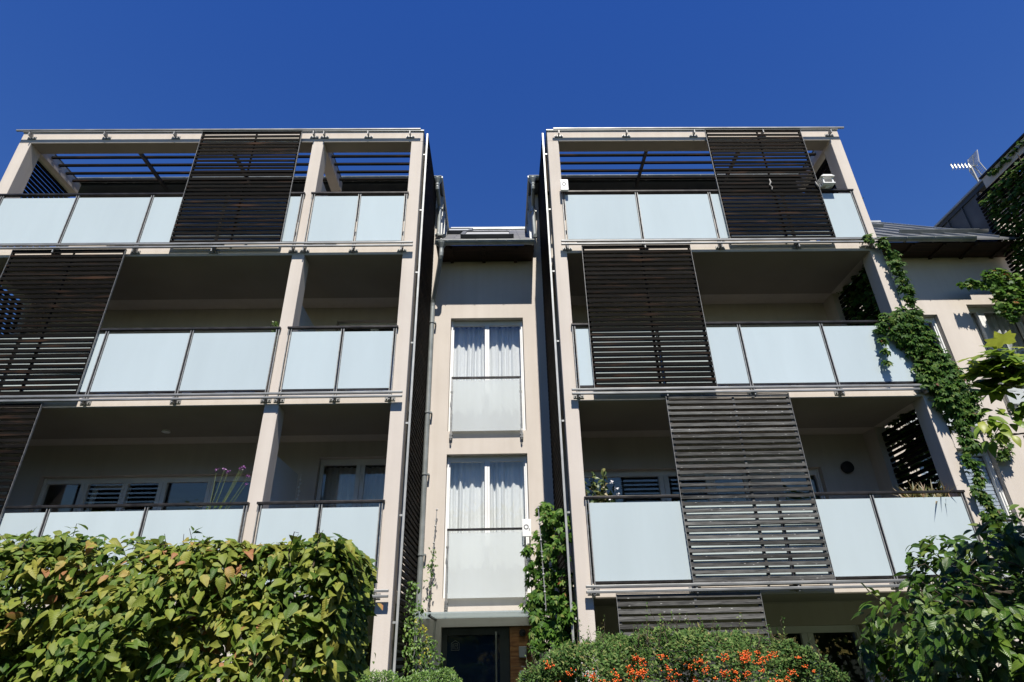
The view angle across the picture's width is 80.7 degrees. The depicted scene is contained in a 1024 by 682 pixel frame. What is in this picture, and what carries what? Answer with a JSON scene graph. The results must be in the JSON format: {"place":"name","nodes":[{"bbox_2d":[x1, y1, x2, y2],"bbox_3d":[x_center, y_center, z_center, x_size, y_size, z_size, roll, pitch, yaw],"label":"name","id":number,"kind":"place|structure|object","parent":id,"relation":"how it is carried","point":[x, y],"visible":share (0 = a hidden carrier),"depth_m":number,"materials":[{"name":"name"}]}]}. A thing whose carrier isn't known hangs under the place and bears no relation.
{"place":"outdoors","nodes":[
{"label":"outdoors","id":0,"kind":"place"},
{"bbox_2d":[263,321,278,391],"bbox_3d":[-4.136,0.327,10.333,0.420,1.482,0.371,-16,-31,26],"label":"conifer","id":1,"kind":"object","parent":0,"point":[275,324],"visible":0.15,"depth_m":10.57,"materials":[{"name":"plant"}]},
{"bbox_2d":[0,0,1023,333],"label":"sky","id":2,"kind":"structure","parent":0,"point":[915,88],"materials":[{"name":"blue"}]},
{"label":"ground","id":3,"kind":"structure","parent":0,"visible":0},
{"bbox_2d":[0,523,382,681],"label":"hornbeam hedge","id":4,"kind":"object","parent":3,"relation":"on","point":[104,623],"visible":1,"depth_m":2.67,"materials":[{"name":"green plant"}]},
{"bbox_2d":[302,666,462,681],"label":"box hedge","id":5,"kind":"object","parent":3,"relation":"on","point":[431,676],"visible":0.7,"depth_m":5.35,"materials":[{"name":"green plant"}]},
{"bbox_2d":[0,127,1023,681],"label":"apartment building","id":6,"kind":"structure","parent":3,"relation":"on","point":[696,369],"depth_m":11.07,"materials":[{"name":"paint"}]},
{"bbox_2d":[33,475,251,512],"bbox_3d":[-6.611,3.466,10.671,3.926,2.136,0.100,-1,-28,-1],"label":"window","id":7,"kind":"structure","parent":6,"relation":"in","point":[85,483],"depth_m":11.09,"materials":[{"name":"white glass"}]},
{"bbox_2d":[74,338,276,394],"bbox_3d":[-6.670,0.865,12.039,3.926,2.136,0.100,-1,-28,-1],"label":"window","id":8,"kind":"structure","parent":6,"relation":"in","point":[276,338],"depth_m":11.94,"materials":[{"name":"glass"}]},
{"bbox_2d":[206,466,249,509],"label":"purple flowers","id":9,"kind":"object","parent":6,"relation":"on","point":[224,469],"visible":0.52,"depth_m":9.29,"materials":[{"name":"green plant"}]},
{"bbox_2d":[295,477,301,507],"bbox_3d":[-3.806,2.724,10.734,0.071,0.720,0.052,-1,-28,-1],"label":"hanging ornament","id":10,"kind":"object","parent":6,"relation":"hanging from","point":[300,483],"visible":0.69,"depth_m":10.74,"materials":[{"name":"plastic"}]},
{"bbox_2d":[300,635,372,681],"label":"window","id":11,"kind":"structure","parent":6,"relation":"in","point":[370,636],"depth_m":9.95,"materials":[{"name":"glass"}]},
{"bbox_2d":[315,459,385,585],"bbox_3d":[-2.787,3.405,10.967,1.581,2.466,0.459,-1,-28,-1],"label":"window","id":12,"kind":"structure","parent":6,"relation":"in","point":[346,483],"depth_m":11.40,"materials":[{"name":"black glass"}]},
{"bbox_2d":[335,323,396,390],"bbox_3d":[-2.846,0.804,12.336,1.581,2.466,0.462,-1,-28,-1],"label":"balcony railing","id":13,"kind":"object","parent":6,"relation":"in","point":[340,324],"depth_m":12.71,"materials":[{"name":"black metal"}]},
{"bbox_2d":[398,581,445,681],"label":"climbing plant","id":14,"kind":"object","parent":6,"relation":"attached to","point":[415,647],"visible":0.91,"depth_m":8.58,"materials":[{"name":"green plant"}]},
{"bbox_2d":[423,547,437,608],"bbox_3d":[-1.369,4.011,10.105,0.254,1.080,0.127,-1,-28,-1],"label":"climbing plant","id":15,"kind":"object","parent":6,"relation":"on","point":[431,566],"visible":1,"depth_m":10.17,"materials":[{"name":"green plant"}]},
{"bbox_2d":[426,509,437,611],"bbox_3d":[-1.366,3.752,10.322,0.135,1.740,0.040,-1,-28,-1],"label":"climbing chain","id":16,"kind":"object","parent":6,"relation":"attached to","point":[434,537],"visible":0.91,"depth_m":10.43,"materials":[{"name":"metal"}]},
{"bbox_2d":[441,627,509,681],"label":"entrance door","id":17,"kind":"structure","parent":6,"relation":"in","point":[476,654],"depth_m":9.88,"materials":[{"name":"black glass"}]},
{"bbox_2d":[443,455,530,597],"bbox_3d":[-0.447,3.329,10.945,1.522,2.486,0.282,-1,-28,-1],"label":"window","id":18,"kind":"structure","parent":6,"relation":"in","point":[482,491],"depth_m":11.24,"materials":[{"name":"white glass"}]},
{"bbox_2d":[448,321,525,430],"bbox_3d":[-0.505,0.727,12.311,1.522,2.486,0.280,-1,-28,-1],"label":"window","id":19,"kind":"structure","parent":6,"relation":"in","point":[486,351],"depth_m":12.63,"materials":[{"name":"white glass"}]},
{"bbox_2d":[522,519,531,536],"bbox_3d":[0.257,3.281,10.565,0.158,0.295,0.094,-1,-28,-1],"label":"sign box","id":20,"kind":"object","parent":6,"relation":"attached to","point":[526,527],"visible":1,"depth_m":10.52,"materials":[{"name":"white plastic"}]},
{"bbox_2d":[537,506,546,611],"bbox_3d":[0.452,3.239,9.039,0.095,1.500,0.040,-1,-28,-1],"label":"climbing chain","id":21,"kind":"object","parent":6,"relation":"attached to","point":[540,534],"visible":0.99,"depth_m":9.01,"materials":[{"name":"metal"}]},
{"bbox_2d":[518,501,576,679],"bbox_3d":[0.644,4.192,8.690,1.216,3.846,0.718,-23,-35,36],"label":"virginia creeper","id":22,"kind":"object","parent":6,"relation":"attached to","point":[544,627],"visible":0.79,"depth_m":8.90,"materials":[{"name":"green plant"}]},
{"bbox_2d":[560,179,568,191],"bbox_3d":[1.020,-3.027,11.771,0.150,0.270,0.094,-1,-28,-1],"label":"sign box","id":23,"kind":"object","parent":6,"relation":"attached to","point":[564,185],"visible":1,"depth_m":11.73,"materials":[{"name":"white plastic"}]},
{"bbox_2d":[584,468,618,581],"bbox_3d":[1.355,2.762,9.121,0.618,1.704,0.384,-1,-28,-1],"label":"potted oleander","id":24,"kind":"object","parent":6,"relation":"on","point":[603,491],"visible":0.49,"depth_m":9.33,"materials":[{"name":"plant"}]},
{"bbox_2d":[573,334,697,387],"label":"window","id":25,"kind":"structure","parent":6,"relation":"in","point":[573,334],"depth_m":12.45,"materials":[{"name":"glass"}]},
{"bbox_2d":[584,469,750,581],"bbox_3d":[2.791,3.389,10.897,3.256,2.106,0.162,-1,-28,-1],"label":"window","id":26,"kind":"structure","parent":6,"relation":"in","point":[626,486],"depth_m":11.29,"materials":[{"name":"white glass"}]},
{"bbox_2d":[780,469,845,576],"bbox_3d":[5.401,3.376,10.910,0.796,2.136,0.100,-1,-28,-1],"label":"window","id":27,"kind":"structure","parent":6,"relation":"in","point":[812,472],"depth_m":11.34,"materials":[{"name":"white glass"}]},
{"bbox_2d":[755,625,872,681],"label":"window","id":28,"kind":"structure","parent":6,"relation":"in","point":[806,632],"depth_m":10.10,"materials":[{"name":"white glass"}]},
{"bbox_2d":[818,174,835,188],"bbox_3d":[6.207,-3.121,11.912,0.280,0.240,0.240,-1,-28,-1],"label":"bird feeder","id":29,"kind":"object","parent":6,"relation":"attached to","point":[824,180],"visible":0.98,"depth_m":11.87,"materials":[{"name":"white plastic"}]},
{"bbox_2d":[892,480,955,502],"bbox_3d":[6.363,2.420,9.312,1.306,0.568,0.737,-1,-28,-1],"label":"grass planter","id":30,"kind":"object","parent":6,"relation":"on","point":[920,495],"visible":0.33,"depth_m":9.28,"materials":[{"name":"plant"}]},
{"bbox_2d":[906,318,946,424],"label":"window","id":31,"kind":"structure","parent":6,"relation":"in","point":[933,324],"depth_m":12.85,"materials":[{"name":"white glass"}]},
{"bbox_2d":[836,198,1023,585],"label":"corner creeper","id":32,"kind":"object","parent":6,"relation":"attached to","point":[939,372],"visible":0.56,"depth_m":10.08,"materials":[{"name":"green plant"}]},
{"bbox_2d":[919,450,1013,523],"bbox_3d":[8.402,3.207,11.061,1.506,2.456,0.126,-1,-28,-1],"label":"window","id":33,"kind":"structure","parent":6,"relation":"in","point":[985,456],"depth_m":11.37,"materials":[{"name":"white glass"}]},
{"bbox_2d":[950,150,986,181],"bbox_3d":[12.199,-4.103,15.914,0.762,2.182,0.380,-1,-28,-1],"label":"tv aerial","id":34,"kind":"object","parent":6,"relation":"attached to","point":[973,164],"visible":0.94,"depth_m":16.21,"materials":[{"name":"metal"}]},
{"bbox_2d":[955,267,1023,323],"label":"window ivy","id":35,"kind":"object","parent":6,"relation":"hanging from","point":[994,281],"depth_m":12.56,"materials":[{"name":"green plant"}]},
{"bbox_2d":[968,307,1023,408],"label":"window","id":36,"kind":"structure","parent":6,"relation":"in","point":[987,324],"depth_m":13.05,"materials":[{"name":"white glass"}]},
{"bbox_2d":[986,433,1015,462],"bbox_3d":[9.240,1.972,11.382,0.511,0.672,0.240,-1,-28,-1],"label":"hanging creeper","id":37,"kind":"object","parent":6,"relation":"hanging from","point":[1005,452],"visible":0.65,"depth_m":11.29,"materials":[{"name":"green plant"}]},
{"bbox_2d":[979,140,1023,284],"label":"wall ivy","id":38,"kind":"object","parent":6,"relation":"attached to","point":[991,198],"depth_m":13.21,"materials":[{"name":"green plant"}]},
{"bbox_2d":[516,602,849,681],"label":"firethorn bush","id":39,"kind":"object","parent":3,"relation":"on","point":[700,639],"visible":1,"depth_m":4.48,"materials":[{"name":"green plant"}]},
{"bbox_2d":[851,504,1023,681],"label":"leafy shrub","id":40,"kind":"object","parent":3,"relation":"on","point":[981,644],"visible":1,"depth_m":2.92,"materials":[{"name":"green plant"}]},
{"bbox_2d":[955,330,1023,456],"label":"tree","id":41,"kind":"object","parent":3,"relation":"on","point":[1005,367],"visible":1,"depth_m":2.85,"materials":[{"name":"green plant"}]}
]}

